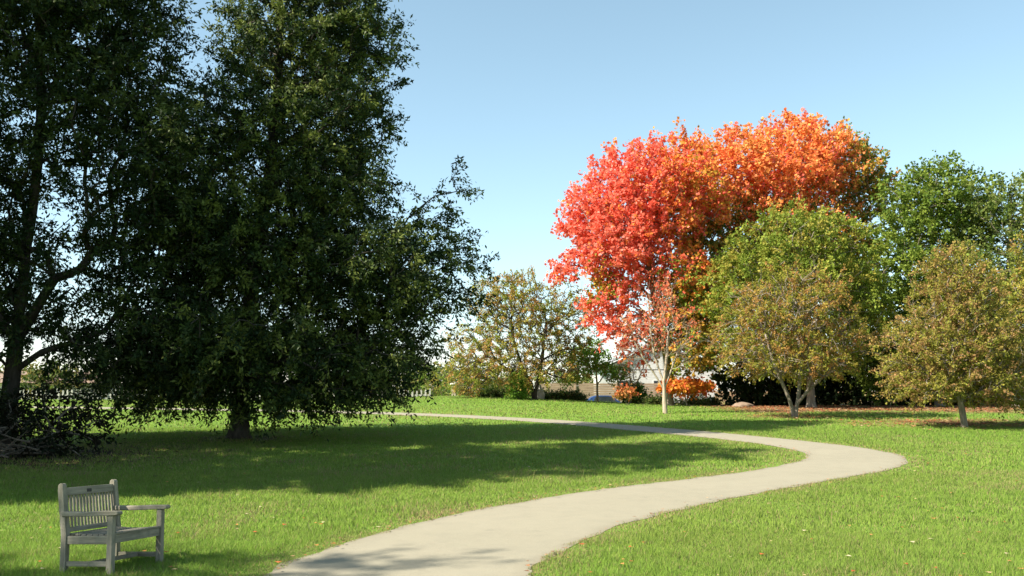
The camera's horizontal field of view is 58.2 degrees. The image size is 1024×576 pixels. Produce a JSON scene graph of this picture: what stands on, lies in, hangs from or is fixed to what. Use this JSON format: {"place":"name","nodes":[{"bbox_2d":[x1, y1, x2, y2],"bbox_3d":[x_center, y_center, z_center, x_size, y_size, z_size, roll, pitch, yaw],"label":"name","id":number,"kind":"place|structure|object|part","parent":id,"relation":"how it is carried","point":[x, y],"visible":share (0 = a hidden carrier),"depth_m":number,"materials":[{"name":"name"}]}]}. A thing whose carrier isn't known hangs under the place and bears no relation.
{"place":"outdoors","nodes":[
{"label":"outdoors","id":0,"kind":"place"},
{"bbox_2d":[0,391,1023,575],"bbox_3d":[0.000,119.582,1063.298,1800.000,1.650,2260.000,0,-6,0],"label":"ground","id":1,"kind":"structure","parent":0,"point":[977,421],"depth_m":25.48,"materials":[{"name":"green plant"}]},
{"bbox_2d":[0,437,17,458],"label":"dead branch","id":2,"kind":"object","parent":1,"relation":"on","point":[4,456],"visible":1,"depth_m":20.96,"materials":[{"name":"brown wood"}]},
{"bbox_2d":[0,364,36,373],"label":"roof","id":3,"kind":"object","parent":1,"relation":"on","point":[3,369],"depth_m":117.88,"materials":[{"name":"grey plant"}]},
{"bbox_2d":[20,360,90,399],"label":"tree","id":4,"kind":"object","parent":1,"relation":"on","point":[30,375],"visible":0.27,"depth_m":112.27,"materials":[{"name":"green plant"}]},
{"bbox_2d":[0,371,115,398],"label":"outbuilding","id":5,"kind":"structure","parent":1,"relation":"on","point":[30,382],"depth_m":113.88,"materials":[{"name":"beige paint"}]},
{"bbox_2d":[0,378,126,457],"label":"shrub","id":6,"kind":"object","parent":1,"relation":"on","point":[70,415],"visible":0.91,"depth_m":23.45,"materials":[{"name":"green plant"}]},
{"bbox_2d":[2,423,30,442],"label":"dead branch","id":7,"kind":"object","parent":6,"relation":"in","point":[26,441],"visible":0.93,"depth_m":22.18,"materials":[{"name":"brown wood"}]},
{"bbox_2d":[1,438,36,454],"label":"dead branch","id":8,"kind":"object","parent":6,"relation":"in","point":[15,451],"visible":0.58,"depth_m":22.23,"materials":[{"name":"brown wood"}]},
{"bbox_2d":[0,436,39,450],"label":"dead branch","id":9,"kind":"object","parent":6,"relation":"in","point":[32,448],"visible":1,"depth_m":22.00,"materials":[{"name":"brown wood"}]},
{"bbox_2d":[0,443,46,454],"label":"dead branch","id":10,"kind":"object","parent":6,"relation":"in","point":[24,452],"visible":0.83,"depth_m":22.24,"materials":[{"name":"brown wood"}]},
{"bbox_2d":[4,429,50,447],"bbox_3d":[-12.145,3.752,23.010,1.140,0.506,0.142,5,-8,-36],"label":"dead branch","id":11,"kind":"object","parent":6,"relation":"in","point":[30,443],"visible":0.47,"depth_m":23.07,"materials":[{"name":"brown wood"}]},
{"bbox_2d":[0,417,59,440],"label":"dead branch","id":12,"kind":"object","parent":6,"relation":"in","point":[34,432],"visible":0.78,"depth_m":22.58,"materials":[{"name":"brown wood"}]},
{"bbox_2d":[27,421,53,440],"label":"dead branch","id":13,"kind":"object","parent":6,"relation":"in","point":[38,438],"visible":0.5,"depth_m":22.81,"materials":[{"name":"brown wood"}]},
{"bbox_2d":[58,479,170,575],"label":"garden bench","id":14,"kind":"object","parent":1,"relation":"on","point":[114,534],"visible":0.98,"depth_m":9.33,"materials":[{"name":"grey wood"}]},
{"bbox_2d":[0,0,250,446],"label":"oak tree","id":15,"kind":"object","parent":1,"relation":"on","point":[56,23],"visible":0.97,"depth_m":25.76,"materials":[{"name":"green plant"}]},
{"bbox_2d":[130,564,188,574],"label":"soil patch","id":16,"kind":"object","parent":1,"relation":"on","point":[150,568],"visible":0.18,"depth_m":9.29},
{"bbox_2d":[20,389,430,399],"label":"picket fence","id":17,"kind":"object","parent":1,"relation":"on","point":[412,395],"visible":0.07,"depth_m":78.43,"materials":[{"name":"paint"}]},
{"bbox_2d":[54,0,510,443],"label":"oak tree","id":18,"kind":"object","parent":1,"relation":"on","point":[254,356],"visible":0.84,"depth_m":27.86,"materials":[{"name":"green plant"}]},
{"bbox_2d":[375,366,439,396],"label":"tree","id":19,"kind":"object","parent":1,"relation":"on","point":[419,390],"visible":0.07,"depth_m":116.00,"materials":[{"name":"green plant"}]},
{"bbox_2d":[400,365,477,396],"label":"shrub","id":20,"kind":"object","parent":1,"relation":"on","point":[440,388],"visible":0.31,"depth_m":82.78,"materials":[{"name":"green plant"}]},
{"bbox_2d":[412,356,499,395],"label":"bush","id":21,"kind":"object","parent":1,"relation":"on","point":[441,372],"visible":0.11,"depth_m":111.70,"materials":[{"name":"green plant"}]},
{"bbox_2d":[468,386,503,397],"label":"shrub","id":22,"kind":"object","parent":1,"relation":"on","point":[492,393],"visible":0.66,"depth_m":59.12,"materials":[{"name":"green plant"}]},
{"bbox_2d":[0,405,1023,574],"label":"fallen leaves","id":23,"kind":"object","parent":1,"relation":"on","point":[852,407],"visible":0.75,"depth_m":40.47,"materials":[{"name":"brown plant"}]},
{"bbox_2d":[425,266,598,398],"bbox_3d":[0.198,2.897,58.025,11.361,8.676,7.671,0,-6,0],"label":"tree","id":24,"kind":"object","parent":1,"relation":"on","point":[536,306],"visible":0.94,"depth_m":57.27,"materials":[{"name":"green plant"}]},
{"bbox_2d":[503,369,532,399],"bbox_3d":[0.297,6.228,56.789,1.807,2.551,1.743,-5,-8,38],"label":"shrub","id":25,"kind":"object","parent":1,"relation":"on","point":[515,393],"visible":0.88,"depth_m":56.60,"materials":[{"name":"green plant"}]},
{"bbox_2d":[491,371,544,396],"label":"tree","id":26,"kind":"object","parent":1,"relation":"on","point":[502,389],"visible":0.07,"depth_m":123.33,"materials":[{"name":"green plant"}]},
{"bbox_2d":[537,384,544,398],"bbox_3d":[1.758,6.862,59.098,0.748,1.474,0.574,0,-6,0],"label":"boulder","id":27,"kind":"object","parent":1,"relation":"on","point":[540,393],"visible":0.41,"depth_m":58.89,"materials":[{"name":"stone"}]},
{"bbox_2d":[531,387,570,399],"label":"shrub","id":28,"kind":"object","parent":1,"relation":"on","point":[555,394],"visible":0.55,"depth_m":59.74,"materials":[{"name":"green plant"}]},
{"bbox_2d":[534,368,593,392],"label":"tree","id":29,"kind":"object","parent":1,"relation":"on","point":[585,380],"visible":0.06,"depth_m":118.50,"materials":[{"name":"green plant"}]},
{"bbox_2d":[562,387,591,400],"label":"shrub","id":30,"kind":"object","parent":1,"relation":"on","point":[578,395],"visible":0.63,"depth_m":60.20,"materials":[{"name":"green plant"}]},
{"bbox_2d":[533,382,659,402],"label":"board fence","id":31,"kind":"object","parent":1,"relation":"on","point":[591,387],"visible":0.14,"depth_m":79.51,"materials":[{"name":"white paint"}]},
{"bbox_2d":[561,338,633,401],"bbox_3d":[5.331,5.480,60.781,5.051,4.434,3.533,2,-7,-15],"label":"tree","id":32,"kind":"object","parent":1,"relation":"on","point":[596,365],"visible":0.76,"depth_m":60.38,"materials":[{"name":"green plant"}]},
{"bbox_2d":[586,396,619,402],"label":"parked car","id":33,"kind":"object","parent":1,"relation":"on","point":[606,398],"visible":0.05,"depth_m":72.80,"materials":[{"name":"blue paint"}]},
{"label":"side window","id":34,"kind":"part","parent":33,"relation":"part of","materials":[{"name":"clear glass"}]},
{"bbox_2d":[612,383,640,404],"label":"shrub","id":35,"kind":"object","parent":1,"relation":"on","point":[627,393],"visible":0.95,"depth_m":54.12,"materials":[{"name":"orange plant"}]},
{"bbox_2d":[609,339,652,403],"bbox_3d":[7.713,5.440,59.927,2.988,4.271,3.017,-5,-8,37],"label":"tree","id":36,"kind":"object","parent":1,"relation":"on","point":[629,375],"visible":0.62,"depth_m":59.70,"materials":[{"name":"red plant"}]},
{"bbox_2d":[618,381,652,403],"bbox_3d":[8.031,7.068,60.149,2.349,2.561,2.129,0,-6,0],"label":"shrub","id":37,"kind":"object","parent":1,"relation":"on","point":[636,398],"visible":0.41,"depth_m":59.78,"materials":[{"name":"green plant"}]},
{"bbox_2d":[543,116,736,405],"bbox_3d":[7.679,-1.586,54.304,11.624,17.336,9.248,0,-6,0],"label":"maple tree","id":38,"kind":"object","parent":1,"relation":"on","point":[650,225],"visible":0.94,"depth_m":52.84,"materials":[{"name":"red plant"}]},
{"bbox_2d":[607,270,707,413],"bbox_3d":[6.856,2.459,42.872,4.870,6.795,2.554,0,-6,0],"label":"tree","id":39,"kind":"object","parent":1,"relation":"on","point":[663,377],"visible":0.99,"depth_m":42.93,"materials":[{"name":"red plant"}]},
{"bbox_2d":[637,393,678,404],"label":"shrub","id":40,"kind":"object","parent":1,"relation":"on","point":[654,400],"visible":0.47,"depth_m":57.17,"materials":[{"name":"green plant"}]},
{"bbox_2d":[655,375,718,405],"bbox_3d":[9.926,5.832,52.244,3.599,1.849,2.538,0,-6,0],"label":"shrub","id":41,"kind":"object","parent":1,"relation":"on","point":[688,387],"visible":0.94,"depth_m":51.81,"materials":[{"name":"orange plant"}]},
{"bbox_2d":[673,393,721,404],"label":"shrub","id":42,"kind":"object","parent":1,"relation":"on","point":[708,400],"visible":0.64,"depth_m":56.18,"materials":[{"name":"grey plant"}]},
{"bbox_2d":[732,402,753,407],"bbox_3d":[12.594,6.422,50.097,0.951,0.441,0.938,-6,-9,43],"label":"boulder","id":43,"kind":"object","parent":1,"relation":"on","point":[742,404],"visible":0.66,"depth_m":49.81,"materials":[{"name":"beige stone"}]},
{"bbox_2d":[712,353,825,405],"bbox_3d":[15.088,5.816,55.123,6.744,5.236,4.884,0,-6,0],"label":"shrub","id":44,"kind":"object","parent":1,"relation":"on","point":[747,391],"visible":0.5,"depth_m":54.30,"materials":[{"name":"green plant"}]},
{"bbox_2d":[664,107,900,384],"bbox_3d":[17.070,-2.109,58.883,15.221,19.400,10.349,0,-6,0],"label":"maple tree","id":45,"kind":"object","parent":1,"relation":"on","point":[787,170],"visible":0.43,"depth_m":57.25,"materials":[{"name":"orange plant"}]},
{"bbox_2d":[698,254,879,417],"bbox_3d":[11.961,2.082,39.943,7.882,7.142,5.914,0,-6,0],"label":"tree","id":46,"kind":"object","parent":1,"relation":"on","point":[772,363],"visible":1,"depth_m":39.42,"materials":[{"name":"green plant"}]},
{"bbox_2d":[695,195,899,406],"bbox_3d":[15.166,0.880,49.157,10.807,11.344,7.615,0,-6,0],"label":"round tree","id":47,"kind":"object","parent":1,"relation":"on","point":[768,251],"visible":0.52,"depth_m":48.07,"materials":[{"name":"green plant"}]},
{"bbox_2d":[762,347,863,405],"bbox_3d":[18.485,5.759,55.626,6.476,5.733,4.551,0,-6,0],"label":"shrub","id":48,"kind":"object","parent":1,"relation":"on","point":[829,398],"visible":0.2,"depth_m":54.58,"materials":[{"name":"green plant"}]},
{"bbox_2d":[826,338,928,405],"bbox_3d":[22.054,5.724,55.413,6.012,5.862,5.149,4,-8,-32],"label":"shrub","id":49,"kind":"object","parent":1,"relation":"on","point":[855,400],"visible":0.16,"depth_m":54.26,"materials":[{"name":"green plant"}]},
{"bbox_2d":[892,357,966,405],"bbox_3d":[25.536,5.630,55.704,6.131,5.700,4.720,0,-6,0],"label":"shrub","id":50,"kind":"object","parent":1,"relation":"on","point":[926,404],"visible":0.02,"depth_m":54.62,"materials":[{"name":"green plant"}]},
{"bbox_2d":[843,150,1022,406],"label":"green tree","id":51,"kind":"object","parent":1,"relation":"on","point":[914,224],"visible":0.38,"depth_m":51.60,"materials":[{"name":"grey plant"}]},
{"bbox_2d":[861,236,1023,427],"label":"tree","id":52,"kind":"object","parent":1,"relation":"on","point":[979,365],"visible":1,"depth_m":33.29,"materials":[{"name":"green plant"}]},
{"bbox_2d":[945,169,1023,405],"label":"green tree","id":53,"kind":"object","parent":1,"relation":"on","point":[1016,225],"visible":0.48,"depth_m":50.09,"materials":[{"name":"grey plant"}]},
{"bbox_2d":[964,358,1023,404],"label":"shrub","id":54,"kind":"object","parent":1,"relation":"on","point":[983,400],"depth_m":54.23,"materials":[{"name":"green plant"}]},
{"bbox_2d":[976,230,1023,414],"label":"tree","id":55,"kind":"object","parent":1,"relation":"on","point":[1017,299],"visible":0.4,"depth_m":36.10,"materials":[{"name":"green plant"}]},
{"bbox_2d":[0,0,1023,390],"label":"sky","id":56,"kind":"structure","parent":0,"point":[525,91],"materials":[{"name":"blue"}]},
{"bbox_2d":[593,342,719,401],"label":"house","id":57,"kind":"structure","parent":0,"point":[650,377],"depth_m":90.13,"materials":[{"name":"white paint"}]}
]}

